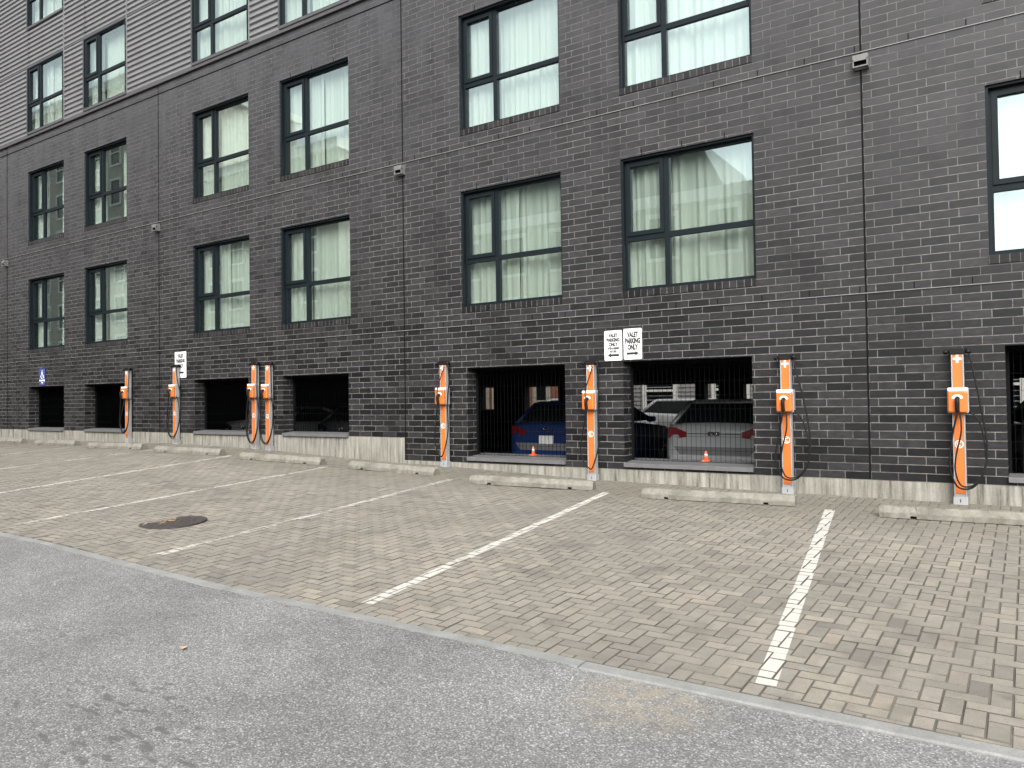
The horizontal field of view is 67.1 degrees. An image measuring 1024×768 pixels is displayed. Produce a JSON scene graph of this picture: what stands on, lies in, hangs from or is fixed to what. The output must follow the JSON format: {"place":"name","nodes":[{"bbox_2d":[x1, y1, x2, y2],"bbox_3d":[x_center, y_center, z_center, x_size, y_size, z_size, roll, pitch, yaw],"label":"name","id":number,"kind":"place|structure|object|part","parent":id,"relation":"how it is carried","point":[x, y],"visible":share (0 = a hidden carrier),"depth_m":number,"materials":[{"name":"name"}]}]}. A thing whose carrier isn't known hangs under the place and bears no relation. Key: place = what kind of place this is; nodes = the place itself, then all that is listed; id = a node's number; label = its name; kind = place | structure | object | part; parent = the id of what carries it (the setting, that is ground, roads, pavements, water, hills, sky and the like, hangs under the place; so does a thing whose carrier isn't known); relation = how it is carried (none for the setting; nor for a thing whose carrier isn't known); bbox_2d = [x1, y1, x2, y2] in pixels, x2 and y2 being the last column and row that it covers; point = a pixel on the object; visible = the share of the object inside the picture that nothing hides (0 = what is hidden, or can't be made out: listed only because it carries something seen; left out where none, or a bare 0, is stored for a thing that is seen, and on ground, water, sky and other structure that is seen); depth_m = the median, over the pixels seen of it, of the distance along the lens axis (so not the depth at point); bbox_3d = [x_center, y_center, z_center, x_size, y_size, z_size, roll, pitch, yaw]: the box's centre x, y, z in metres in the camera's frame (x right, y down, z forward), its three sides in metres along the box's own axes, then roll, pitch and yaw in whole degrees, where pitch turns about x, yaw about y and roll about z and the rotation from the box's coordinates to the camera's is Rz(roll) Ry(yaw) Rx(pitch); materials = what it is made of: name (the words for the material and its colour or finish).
{"place":"outdoors","nodes":[
{"label":"outdoors","id":0,"kind":"place"},
{"bbox_2d":[0,439,1023,749],"bbox_3d":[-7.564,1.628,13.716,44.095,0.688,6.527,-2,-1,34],"label":"paving","id":1,"kind":"structure","parent":0,"point":[408,535],"depth_m":6.81,"materials":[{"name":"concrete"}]},
{"bbox_2d":[0,438,27,442],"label":"wheel stop","id":2,"kind":"object","parent":1,"relation":"on","point":[13,440],"visible":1,"depth_m":20.29,"materials":[{"name":"concrete"}]},
{"bbox_2d":[34,439,80,445],"bbox_3d":[-11.143,1.429,18.896,1.900,0.125,0.212,-2,-1,33],"label":"wheel stop","id":3,"kind":"object","parent":1,"relation":"on","point":[58,442],"visible":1,"depth_m":18.70,"materials":[{"name":"concrete"}]},
{"bbox_2d":[1,450,147,468],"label":"parking line","id":4,"kind":"object","parent":1,"relation":"on","point":[73,459],"visible":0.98,"depth_m":14.78,"materials":[{"name":"white paint"}]},
{"bbox_2d":[0,456,227,492],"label":"parking line","id":5,"kind":"object","parent":1,"relation":"on","point":[109,475],"visible":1,"depth_m":12.58,"materials":[{"name":"white paint"}]},
{"bbox_2d":[86,442,147,448],"bbox_3d":[-8.726,1.359,17.026,1.907,0.125,0.210,-2,-2,29],"label":"wheel stop","id":6,"kind":"object","parent":1,"relation":"on","point":[106,445],"visible":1,"depth_m":16.88,"materials":[{"name":"concrete"}]},
{"bbox_2d":[119,368,132,442],"bbox_3d":[-9.362,0.528,18.738,0.318,1.848,0.285,-1,-1,4],"label":"charging post","id":7,"kind":"object","parent":1,"relation":"on","point":[125,393],"visible":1,"depth_m":18.73,"materials":[{"name":"metal"}]},
{"bbox_2d":[17,466,326,524],"bbox_3d":[-4.488,1.535,11.230,0.100,0.238,5.230,-1,-1,29],"label":"parking line","id":8,"kind":"object","parent":1,"relation":"on","point":[164,496],"visible":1,"depth_m":10.61,"materials":[{"name":"white paint"}]},
{"bbox_2d":[139,516,206,528],"bbox_3d":[-3.899,1.591,8.890,0.724,0.020,0.724,-2,1,34],"label":"manhole cover","id":9,"kind":"object","parent":1,"relation":"on","point":[181,521],"visible":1,"depth_m":8.80,"materials":[{"name":"metal"}]},
{"bbox_2d":[166,364,180,443],"bbox_3d":[-7.667,0.474,17.575,0.451,1.848,0.283,-2,-1,34],"label":"charging post","id":10,"kind":"object","parent":1,"relation":"on","point":[173,392],"visible":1,"depth_m":17.62,"materials":[{"name":"metal"}]},
{"bbox_2d":[154,446,225,454],"bbox_3d":[-6.490,1.333,15.528,1.891,0.125,0.210,0,-2,28],"label":"wheel stop","id":11,"kind":"object","parent":1,"relation":"on","point":[192,450],"visible":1,"depth_m":15.40,"materials":[{"name":"concrete"}]},
{"bbox_2d":[246,362,259,448],"bbox_3d":[-5.368,0.460,16.067,0.332,1.848,0.289,-1,-1,8],"label":"charging post","id":12,"kind":"object","parent":1,"relation":"on","point":[252,391],"visible":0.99,"depth_m":16.05,"materials":[{"name":"metal"}]},
{"bbox_2d":[259,362,273,450],"bbox_3d":[-4.990,0.468,15.782,0.393,1.848,0.283,-2,-1,34],"label":"charging post","id":13,"kind":"object","parent":1,"relation":"on","point":[266,392],"visible":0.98,"depth_m":15.81,"materials":[{"name":"metal"}]},
{"bbox_2d":[239,452,325,464],"bbox_3d":[-4.242,1.360,14.191,1.920,0.125,0.212,1,0,25],"label":"wheel stop","id":14,"kind":"object","parent":1,"relation":"on","point":[283,458],"visible":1,"depth_m":14.08,"materials":[{"name":"concrete"}]},
{"bbox_2d":[157,479,452,554],"bbox_3d":[-2.168,1.553,9.652,0.100,0.231,5.068,-1,-1,29],"label":"parking line","id":15,"kind":"object","parent":1,"relation":"on","point":[247,531],"visible":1,"depth_m":8.88,"materials":[{"name":"white paint"}]},
{"bbox_2d":[348,461,439,475],"bbox_3d":[-1.982,1.387,12.810,1.890,0.125,0.209,0,-1,34],"label":"wheel stop","id":16,"kind":"object","parent":1,"relation":"on","point":[402,468],"visible":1,"depth_m":12.68,"materials":[{"name":"concrete"}]},
{"bbox_2d":[434,361,450,466],"bbox_3d":[-1.199,0.526,13.265,0.284,1.848,0.273,-1,-1,-4],"label":"charging post","id":17,"kind":"object","parent":1,"relation":"on","point":[442,396],"visible":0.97,"depth_m":13.25,"materials":[{"name":"metal"}]},
{"bbox_2d":[363,492,607,603],"bbox_3d":[0.098,1.564,8.163,0.105,0.230,5.280,-1,-1,27],"label":"parking line","id":18,"kind":"object","parent":1,"relation":"on","point":[473,553],"visible":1,"depth_m":7.19,"materials":[{"name":"white paint"}]},
{"bbox_2d":[0,532,1023,763],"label":"kerb","id":19,"kind":"structure","parent":1,"relation":"on","point":[939,739],"depth_m":4.16,"materials":[{"name":"concrete"}]},
{"bbox_2d":[469,474,595,489],"bbox_3d":[0.272,1.412,11.159,1.906,0.125,0.212,0,0,23],"label":"wheel stop","id":20,"kind":"object","parent":1,"relation":"on","point":[575,484],"visible":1,"depth_m":11.06,"materials":[{"name":"concrete"}]},
{"bbox_2d":[580,360,599,480],"bbox_3d":[1.186,0.562,11.644,0.314,1.848,0.283,-2,-1,34],"label":"charging post","id":21,"kind":"object","parent":1,"relation":"on","point":[590,400],"visible":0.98,"depth_m":11.66,"materials":[{"name":"metal"}]},
{"bbox_2d":[641,488,796,505],"bbox_3d":[2.557,1.401,9.666,1.884,0.125,0.214,-1,-1,27],"label":"wheel stop","id":22,"kind":"object","parent":1,"relation":"on","point":[729,496],"visible":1,"depth_m":9.56,"materials":[{"name":"concrete"}]},
{"bbox_2d":[773,354,810,493],"bbox_3d":[3.635,0.534,10.004,0.459,1.848,0.283,-2,-1,34],"label":"charging post","id":23,"kind":"object","parent":1,"relation":"on","point":[785,399],"visible":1,"depth_m":10.05,"materials":[{"name":"metal"}]},
{"bbox_2d":[755,509,834,685],"bbox_3d":[2.513,1.531,6.522,0.110,0.226,5.291,-1,-1,26],"label":"parking line","id":24,"kind":"object","parent":1,"relation":"on","point":[771,664],"visible":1,"depth_m":5.31,"materials":[{"name":"white paint"}]},
{"bbox_2d":[879,505,1023,524],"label":"wheel stop","id":25,"kind":"object","parent":1,"relation":"on","point":[966,515],"visible":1,"depth_m":8.05,"materials":[{"name":"concrete"}]},
{"bbox_2d":[943,348,987,504],"bbox_3d":[5.247,0.504,8.925,0.428,1.848,0.283,-2,-1,34],"label":"charging post","id":26,"kind":"object","parent":1,"relation":"on","point":[958,400],"visible":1,"depth_m":8.96,"materials":[{"name":"metal"}]},
{"bbox_2d":[0,536,1023,767],"bbox_3d":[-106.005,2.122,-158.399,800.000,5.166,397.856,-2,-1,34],"label":"road","id":27,"kind":"structure","parent":0,"point":[100,667],"depth_m":4.04,"materials":[{"name":"grey asphalt"}]},
{"bbox_2d":[486,387,557,408],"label":"brick house","id":28,"kind":"structure","parent":0,"point":[549,393],"depth_m":31.16,"materials":[{"name":"brown brick"}]},
{"bbox_2d":[486,388,488,408],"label":"window","id":29,"kind":"structure","parent":28,"relation":"in","point":[487,389],"depth_m":32.49,"materials":[{"name":"white glass"}]},
{"bbox_2d":[492,388,493,408],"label":"window","id":30,"kind":"structure","parent":28,"relation":"in","point":[492,388],"depth_m":32.32,"materials":[{"name":"white glass"}]},
{"bbox_2d":[532,387,549,403],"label":"window","id":31,"kind":"structure","parent":28,"relation":"in","point":[545,391],"depth_m":31.08,"materials":[{"name":"white glass"}]},
{"bbox_2d":[634,378,1023,423],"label":"clapboard building","id":32,"kind":"structure","parent":0,"point":[679,388],"depth_m":28.88,"materials":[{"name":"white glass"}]},
{"bbox_2d":[642,384,677,408],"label":"window","id":33,"kind":"structure","parent":32,"relation":"in","point":[648,391],"depth_m":29.37,"materials":[{"name":"white glass"}]},
{"bbox_2d":[711,384,749,398],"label":"window","id":34,"kind":"structure","parent":32,"relation":"in","point":[712,385],"depth_m":28.07,"materials":[{"name":"white glass"}]},
{"bbox_2d":[1013,378,1023,407],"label":"window","id":35,"kind":"structure","parent":32,"relation":"in","point":[1017,383],"depth_m":22.97,"materials":[{"name":"white glass"}]},
{"label":"rear yard","id":36,"kind":"structure","parent":0,"visible":0},
{"bbox_2d":[0,0,1023,506],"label":"brick building","id":37,"kind":"structure","parent":36,"relation":"on","point":[730,198],"depth_m":12.92,"materials":[{"name":"brick"}]},
{"bbox_2d":[1,260,7,266],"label":"wall vent","id":38,"kind":"object","parent":37,"relation":"attached to","point":[4,263],"depth_m":22.46,"materials":[{"name":"grey metal"}]},
{"bbox_2d":[39,368,44,384],"bbox_3d":[-12.968,-0.195,21.307,0.320,0.460,0.024,-2,-1,34],"label":"accessible sign","id":39,"kind":"object","parent":37,"relation":"attached to","point":[41,376],"visible":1,"depth_m":21.30,"materials":[{"name":"blue metal"}]},
{"bbox_2d":[26,0,62,29],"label":"window","id":40,"kind":"structure","parent":37,"relation":"in","point":[44,9],"depth_m":21.64,"materials":[{"name":"clear glass"}]},
{"bbox_2d":[26,51,63,134],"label":"window","id":41,"kind":"structure","parent":37,"relation":"in","point":[48,102],"depth_m":21.48,"materials":[{"name":"clear glass"}]},
{"bbox_2d":[28,273,63,352],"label":"window","id":42,"kind":"structure","parent":37,"relation":"in","point":[43,320],"depth_m":21.70,"materials":[{"name":"clear glass"}]},
{"bbox_2d":[28,160,63,245],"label":"window","id":43,"kind":"structure","parent":37,"relation":"in","point":[43,212],"depth_m":21.75,"materials":[{"name":"clear glass"}]},
{"bbox_2d":[82,18,125,111],"bbox_3d":[-10.261,-8.042,19.702,2.160,2.030,0.326,-2,-1,34],"label":"window","id":44,"kind":"structure","parent":37,"relation":"in","point":[115,71],"depth_m":19.82,"materials":[{"name":"clear glass"}]},
{"bbox_2d":[84,260,126,347],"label":"window","id":45,"kind":"structure","parent":37,"relation":"in","point":[118,270],"depth_m":19.89,"materials":[{"name":"clear glass"}]},
{"bbox_2d":[84,138,126,231],"bbox_3d":[-10.252,-5.061,19.764,2.190,2.155,0.365,-2,-1,34],"label":"window","id":46,"kind":"structure","parent":37,"relation":"in","point":[101,193],"depth_m":20.05,"materials":[{"name":"clear glass"}]},
{"bbox_2d":[152,224,159,231],"bbox_3d":[-8.413,-3.696,18.239,0.176,0.176,0.115,-2,-1,34],"label":"wall vent","id":47,"kind":"object","parent":37,"relation":"attached to","point":[155,227],"depth_m":18.20,"materials":[{"name":"grey metal"}]},
{"bbox_2d":[175,351,185,377],"bbox_3d":[-7.610,-0.442,17.723,0.440,0.600,0.007,-2,-1,34],"label":"parking sign","id":48,"kind":"object","parent":37,"relation":"attached to","point":[180,358],"visible":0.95,"depth_m":17.70,"materials":[{"name":"grey metal"}]},
{"bbox_2d":[190,0,248,65],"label":"window","id":49,"kind":"structure","parent":37,"relation":"in","point":[213,26],"depth_m":17.18,"materials":[{"name":"clear glass"}]},
{"bbox_2d":[192,94,248,203],"bbox_3d":[-6.348,-5.168,17.150,2.190,2.155,0.366,-2,-1,34],"label":"window","id":50,"kind":"structure","parent":37,"relation":"in","point":[234,159],"depth_m":17.30,"materials":[{"name":"clear glass"}]},
{"bbox_2d":[193,235,249,337],"bbox_3d":[-6.305,-2.121,17.089,2.190,2.155,0.363,-2,-1,34],"label":"window","id":51,"kind":"structure","parent":37,"relation":"in","point":[226,299],"depth_m":17.23,"materials":[{"name":"clear glass"}]},
{"bbox_2d":[224,406,333,430],"bbox_3d":[-5.611,1.334,21.409,1.980,1.440,4.450,-2,-1,34],"label":"parked car","id":52,"kind":"object","parent":37,"relation":"on","point":[323,412],"visible":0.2,"depth_m":20.33,"materials":[{"name":"black metal"}]},
{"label":"windows","id":53,"kind":"part","parent":52,"relation":"part of","materials":[{"name":"black glass"}]},
{"bbox_2d":[278,0,348,29],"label":"window","id":54,"kind":"structure","parent":37,"relation":"in","point":[297,10],"depth_m":15.67,"materials":[{"name":"clear glass"}]},
{"bbox_2d":[280,57,348,181],"bbox_3d":[-3.863,-5.236,15.488,2.190,2.155,0.368,-2,-1,34],"label":"window","id":55,"kind":"structure","parent":37,"relation":"in","point":[303,126],"depth_m":15.61,"materials":[{"name":"clear glass"}]},
{"bbox_2d":[281,215,350,329],"bbox_3d":[-3.817,-2.189,15.432,2.190,2.155,0.379,-2,-1,34],"label":"window","id":56,"kind":"structure","parent":37,"relation":"in","point":[331,283],"depth_m":15.56,"materials":[{"name":"clear glass"}]},
{"bbox_2d":[318,404,348,431],"bbox_3d":[-2.759,1.230,19.740,1.980,1.500,4.450,-2,-1,34],"label":"parked car","id":57,"kind":"object","parent":37,"relation":"on","point":[344,419],"visible":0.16,"depth_m":18.26,"materials":[{"name":"grey paint"}]},
{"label":"windows","id":58,"kind":"part","parent":57,"relation":"part of","materials":[{"name":"black glass"}]},
{"bbox_2d":[394,165,404,175],"bbox_3d":[-2.034,-3.871,13.967,0.176,0.176,0.115,-2,-1,34],"label":"wall vent","id":59,"kind":"object","parent":37,"relation":"attached to","point":[399,170],"depth_m":13.93,"materials":[{"name":"grey metal"}]},
{"bbox_2d":[459,0,559,135],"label":"window","id":60,"kind":"structure","parent":37,"relation":"in","point":[529,31],"depth_m":13.01,"materials":[{"name":"clear glass"}]},
{"bbox_2d":[462,172,562,312],"bbox_3d":[0.051,-2.295,12.836,2.190,2.155,0.370,-2,-1,34],"label":"window","id":61,"kind":"structure","parent":37,"relation":"in","point":[493,238],"depth_m":12.93,"materials":[{"name":"clear glass"}]},
{"bbox_2d":[511,401,667,458],"bbox_3d":[1.865,1.099,16.403,1.980,1.500,4.450,-2,-1,34],"label":"parked car","id":62,"kind":"object","parent":37,"relation":"on","point":[557,418],"visible":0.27,"depth_m":15.00,"materials":[{"name":"blue paint"}]},
{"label":"windows","id":63,"kind":"part","parent":62,"relation":"part of","materials":[{"name":"black glass"}]},
{"bbox_2d":[604,330,621,360],"bbox_3d":[1.521,-0.577,11.607,0.295,0.455,0.007,-2,-1,34],"label":"parking sign","id":64,"kind":"object","parent":37,"relation":"attached to","point":[613,345],"visible":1,"depth_m":11.61,"materials":[{"name":"grey metal"}]},
{"bbox_2d":[623,328,641,359],"bbox_3d":[1.786,-0.594,11.429,0.295,0.460,0.007,-2,-1,34],"label":"parking sign","id":65,"kind":"object","parent":37,"relation":"attached to","point":[632,338],"visible":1,"depth_m":11.43,"materials":[{"name":"grey metal"}]},
{"bbox_2d":[618,0,751,95],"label":"window","id":66,"kind":"structure","parent":37,"relation":"in","point":[661,42],"depth_m":11.32,"materials":[{"name":"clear glass"}]},
{"bbox_2d":[621,133,755,297],"bbox_3d":[2.563,-2.363,11.161,2.190,2.155,0.381,-2,-1,34],"label":"window","id":67,"kind":"structure","parent":37,"relation":"in","point":[688,213],"depth_m":11.26,"materials":[{"name":"clear glass"}]},
{"bbox_2d":[702,451,710,460],"bbox_3d":[2.825,1.048,11.241,0.100,0.147,0.100,-2,-1,34],"label":"traffic cone","id":68,"kind":"object","parent":37,"relation":"on","point":[705,457],"visible":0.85,"depth_m":11.22,"materials":[{"name":"orange plastic"}]},
{"bbox_2d":[667,399,753,461],"bbox_3d":[4.556,1.025,14.601,1.980,1.500,4.450,-2,-1,34],"label":"parked car","id":69,"kind":"object","parent":37,"relation":"on","point":[723,415],"visible":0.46,"depth_m":12.96,"materials":[{"name":"silver metal"}]},
{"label":"windows","id":70,"kind":"part","parent":69,"relation":"part of","materials":[{"name":"black glass"}]},
{"bbox_2d":[852,53,868,70],"bbox_3d":[4.371,-4.046,9.678,0.176,0.176,0.115,-2,-1,34],"label":"wall vent","id":71,"kind":"object","parent":37,"relation":"attached to","point":[860,61],"depth_m":9.65,"materials":[{"name":"grey metal"}]},
{"bbox_2d":[985,78,1023,263],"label":"window","id":72,"kind":"structure","parent":37,"relation":"in","point":[1004,102],"depth_m":9.02,"materials":[{"name":"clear glass"}]},
{"bbox_2d":[1011,401,1023,472],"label":"parked car","id":73,"kind":"object","parent":37,"relation":"on","point":[1017,414],"visible":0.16,"depth_m":12.08,"materials":[{"name":"black metal"}]},
{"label":"windows","id":74,"kind":"part","parent":73,"relation":"part of","materials":[{"name":"black glass"}]},
{"bbox_2d":[548,399,657,424],"bbox_3d":[2.904,1.212,25.366,4.450,1.500,1.980,-2,-1,34],"label":"parked car","id":75,"kind":"object","parent":36,"relation":"on","point":[634,421],"visible":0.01,"depth_m":23.71,"materials":[{"name":"white paint"}]},
{"bbox_2d":[641,398,714,427],"bbox_3d":[6.118,1.193,23.695,4.450,1.500,1.980,-2,-1,34],"label":"parked car","id":76,"kind":"object","parent":36,"relation":"on","point":[660,405],"visible":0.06,"depth_m":23.71,"materials":[{"name":"white paint"}]},
{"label":"windows","id":77,"kind":"part","parent":76,"relation":"part of","materials":[{"name":"black glass"}]}
]}

